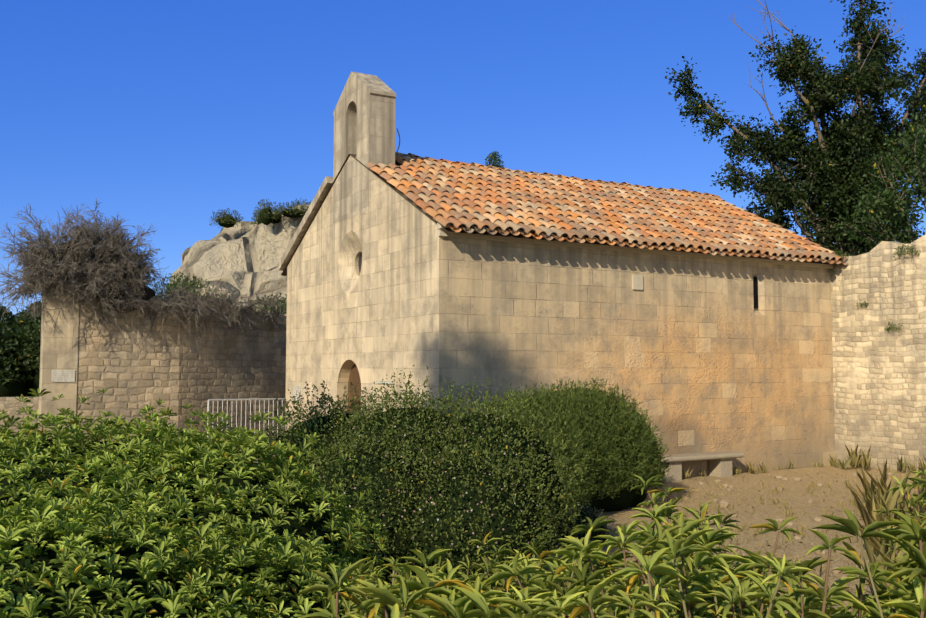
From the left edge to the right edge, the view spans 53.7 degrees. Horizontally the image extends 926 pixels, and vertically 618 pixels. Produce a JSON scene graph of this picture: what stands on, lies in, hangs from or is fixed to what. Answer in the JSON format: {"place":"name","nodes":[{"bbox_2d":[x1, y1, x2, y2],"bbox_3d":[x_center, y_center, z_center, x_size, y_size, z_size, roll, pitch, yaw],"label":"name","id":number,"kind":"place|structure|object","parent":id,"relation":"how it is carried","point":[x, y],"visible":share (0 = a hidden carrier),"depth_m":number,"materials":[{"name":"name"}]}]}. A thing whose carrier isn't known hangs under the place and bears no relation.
{"place":"outdoors","nodes":[
{"label":"outdoors","id":0,"kind":"place"},
{"bbox_2d":[0,301,41,396],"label":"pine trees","id":1,"kind":"object","parent":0,"point":[21,332],"depth_m":58.16,"materials":[{"name":"green plant"}]},
{"bbox_2d":[0,198,285,353],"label":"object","id":2,"kind":"object","parent":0,"point":[133,271],"depth_m":21.70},
{"bbox_2d":[0,0,925,317],"label":"sky","id":3,"kind":"structure","parent":0,"point":[168,114],"materials":[{"name":"blue"}]},
{"bbox_2d":[485,151,503,167],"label":"treetop","id":4,"kind":"object","parent":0,"point":[492,156],"depth_m":45.30,"materials":[{"name":"green plant"}]},
{"bbox_2d":[285,155,834,477],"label":"chapel walls","id":5,"kind":"structure","parent":0,"point":[696,355],"depth_m":18.16,"materials":[{"name":"beige stone"}]},
{"bbox_2d":[278,176,332,270],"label":"roof verge","id":6,"kind":"structure","parent":5,"relation":"on","point":[321,193],"depth_m":21.06,"materials":[{"name":"beige stone"}]},
{"bbox_2d":[348,363,360,416],"bbox_3d":[-2.140,2.228,18.926,0.001,2.340,1.240,2,-4,-30],"label":"door","id":7,"kind":"structure","parent":5,"relation":"in","point":[354,376],"depth_m":19.20,"materials":[{"name":"brown wood"}]},
{"bbox_2d":[358,253,361,271],"bbox_3d":[-2.093,-0.944,19.159,0.001,0.560,0.520,2,-4,-30],"label":"window","id":8,"kind":"structure","parent":5,"relation":"in","point":[360,261],"depth_m":19.28,"materials":[{"name":"black glass"}]},
{"bbox_2d":[333,71,395,223],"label":"bell gable","id":9,"kind":"structure","parent":5,"relation":"on","point":[364,120],"depth_m":18.82,"materials":[{"name":"beige stone"}]},
{"bbox_2d":[281,154,842,274],"bbox_3d":[2.047,-1.992,21.652,10.270,2.184,8.356,2,-4,-30],"label":"chapel roof underlay","id":10,"kind":"object","parent":5,"relation":"on","point":[284,272],"visible":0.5,"depth_m":18.02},
{"bbox_2d":[278,152,847,275],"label":"chapel roof tiles","id":11,"kind":"object","parent":10,"relation":"on","point":[466,196],"visible":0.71,"depth_m":19.06,"materials":[{"name":"orange tile"}]},
{"bbox_2d":[437,222,832,268],"bbox_3d":[4.008,-1.204,18.199,10.230,0.235,0.138,2,-4,-30],"label":"eave","id":12,"kind":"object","parent":5,"relation":"attached to","point":[442,232],"depth_m":17.52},
{"bbox_2d":[632,275,642,289],"bbox_3d":[3.409,-0.521,17.872,0.250,0.290,0.045,2,-4,-30],"label":"wall plaque","id":13,"kind":"object","parent":5,"relation":"attached to","point":[637,282],"visible":0.86,"depth_m":17.84,"materials":[{"name":"beige stone"}]},
{"bbox_2d":[240,449,925,615],"bbox_3d":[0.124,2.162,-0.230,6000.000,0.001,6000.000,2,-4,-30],"label":"ground","id":14,"kind":"structure","parent":0,"point":[750,487],"depth_m":14.19,"materials":[{"name":"brown soil"}]},
{"bbox_2d":[0,397,38,436],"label":"wall","id":15,"kind":"structure","parent":14,"relation":"on","point":[11,405],"depth_m":28.92,"materials":[{"name":"beige stone"}]},
{"bbox_2d":[38,254,79,439],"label":"wall pillar","id":16,"kind":"structure","parent":14,"relation":"on","point":[59,350],"depth_m":21.41,"materials":[{"name":"beige stone"}]},
{"bbox_2d":[52,370,74,381],"bbox_3d":[-9.350,1.567,21.409,0.500,0.280,0.022,2,-4,-30],"label":"plaque","id":17,"kind":"object","parent":16,"relation":"attached to","point":[63,375],"visible":0.93,"depth_m":21.40,"materials":[{"name":"white stone"}]},
{"bbox_2d":[76,292,179,449],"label":"ruin wall","id":18,"kind":"structure","parent":14,"relation":"on","point":[126,373],"depth_m":22.24,"materials":[{"name":"beige stone"}]},
{"bbox_2d":[0,387,406,617],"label":"pittosporum shrub","id":19,"kind":"object","parent":14,"relation":"on","point":[40,516],"depth_m":4.42,"materials":[{"name":"green plant"}]},
{"bbox_2d":[152,271,286,314],"bbox_3d":[-6.818,1.033,27.226,7.325,4.147,4.299,2,-4,-30],"label":"shrub","id":20,"kind":"object","parent":14,"relation":"on","point":[168,286],"visible":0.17,"depth_m":26.90,"materials":[{"name":"plant"}]},
{"bbox_2d":[165,293,286,449],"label":"ruin wall","id":21,"kind":"structure","parent":14,"relation":"on","point":[250,365],"depth_m":24.37,"materials":[{"name":"beige stone"}]},
{"bbox_2d":[168,205,309,314],"bbox_3d":[-1.926,5.548,44.202,23.959,20.858,14.823,0,-4,-1],"label":"outcrop rock","id":22,"kind":"object","parent":14,"relation":"on","point":[245,258],"visible":0.08,"depth_m":39.66,"materials":[{"name":"stone"}]},
{"bbox_2d":[209,198,310,227],"bbox_3d":[-8.322,-4.234,40.382,3.374,1.426,6.242,6,-7,-58],"label":"shrub","id":23,"kind":"object","parent":22,"relation":"attached to","point":[257,213],"depth_m":39.28,"materials":[{"name":"green plant"}]},
{"bbox_2d":[207,398,284,437],"bbox_3d":[-5.063,2.878,22.018,2.149,1.442,0.044,2,-4,-26],"label":"railing","id":24,"kind":"object","parent":14,"relation":"on","point":[236,400],"visible":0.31,"depth_m":21.93,"materials":[{"name":"silver metal"}]},
{"bbox_2d":[248,365,595,597],"bbox_3d":[-0.718,1.857,9.461,4.159,2.576,3.035,0,-4,7],"label":"flowering shrub","id":25,"kind":"object","parent":14,"relation":"on","point":[456,416],"depth_m":8.88,"materials":[{"name":"green plant"}]},
{"bbox_2d":[474,377,672,514],"bbox_3d":[1.572,2.232,13.797,4.025,2.373,2.710,2,-4,-30],"label":"round shrub","id":26,"kind":"object","parent":14,"relation":"on","point":[575,403],"depth_m":13.52,"materials":[{"name":"green plant"}]},
{"bbox_2d":[552,501,617,549],"bbox_3d":[1.120,2.749,11.193,1.629,0.748,1.043,2,-4,-30],"label":"mound shrub","id":27,"kind":"object","parent":14,"relation":"on","point":[583,515],"depth_m":11.07,"materials":[{"name":"green plant"}]},
{"bbox_2d":[295,470,925,617],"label":"oleander shrub","id":28,"kind":"object","parent":14,"relation":"on","point":[747,585],"depth_m":2.49,"materials":[{"name":"green plant"}]},
{"bbox_2d":[659,451,743,481],"bbox_3d":[4.616,3.121,18.089,2.170,0.490,0.457,2,-4,-30],"label":"stone bench","id":29,"kind":"object","parent":14,"relation":"on","point":[720,463],"visible":0.75,"depth_m":18.07,"materials":[{"name":"beige stone"}]},
{"bbox_2d":[558,472,910,577],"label":"loose stones","id":30,"kind":"object","parent":14,"relation":"on","point":[724,503],"visible":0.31,"depth_m":14.23,"materials":[{"name":"beige stone"}]},
{"bbox_2d":[554,443,925,613],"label":"grass tufts","id":31,"kind":"object","parent":14,"relation":"on","point":[887,501],"visible":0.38,"depth_m":12.07,"materials":[{"name":"green plant"}]},
{"bbox_2d":[613,473,919,589],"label":"dry leaves","id":32,"kind":"object","parent":14,"relation":"on","point":[779,507],"visible":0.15,"depth_m":13.07,"materials":[{"name":"brown plant"}]},
{"bbox_2d":[830,234,925,471],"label":"rubble wall","id":33,"kind":"structure","parent":14,"relation":"on","point":[879,382],"depth_m":19.81,"materials":[{"name":"beige stone"}]},
{"bbox_2d":[826,243,920,332],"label":"plants","id":34,"kind":"object","parent":33,"relation":"attached to","point":[895,254],"visible":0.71,"depth_m":19.51,"materials":[{"name":"green plant"}]},
{"bbox_2d":[753,276,757,307],"bbox_3d":[6.247,-0.356,19.573,0.164,0.680,0.001,2,-4,-30],"label":"window","id":35,"kind":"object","parent":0,"point":[755,289],"visible":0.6,"depth_m":19.58,"materials":[{"name":"black glass"}]},
{"bbox_2d":[665,0,925,255],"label":"tree","id":36,"kind":"object","parent":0,"point":[824,185],"depth_m":27.42,"materials":[{"name":"green plant"}]},
{"bbox_2d":[833,105,925,253],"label":"tree","id":37,"kind":"object","parent":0,"point":[889,208],"depth_m":21.79,"materials":[{"name":"green plant"}]}
]}

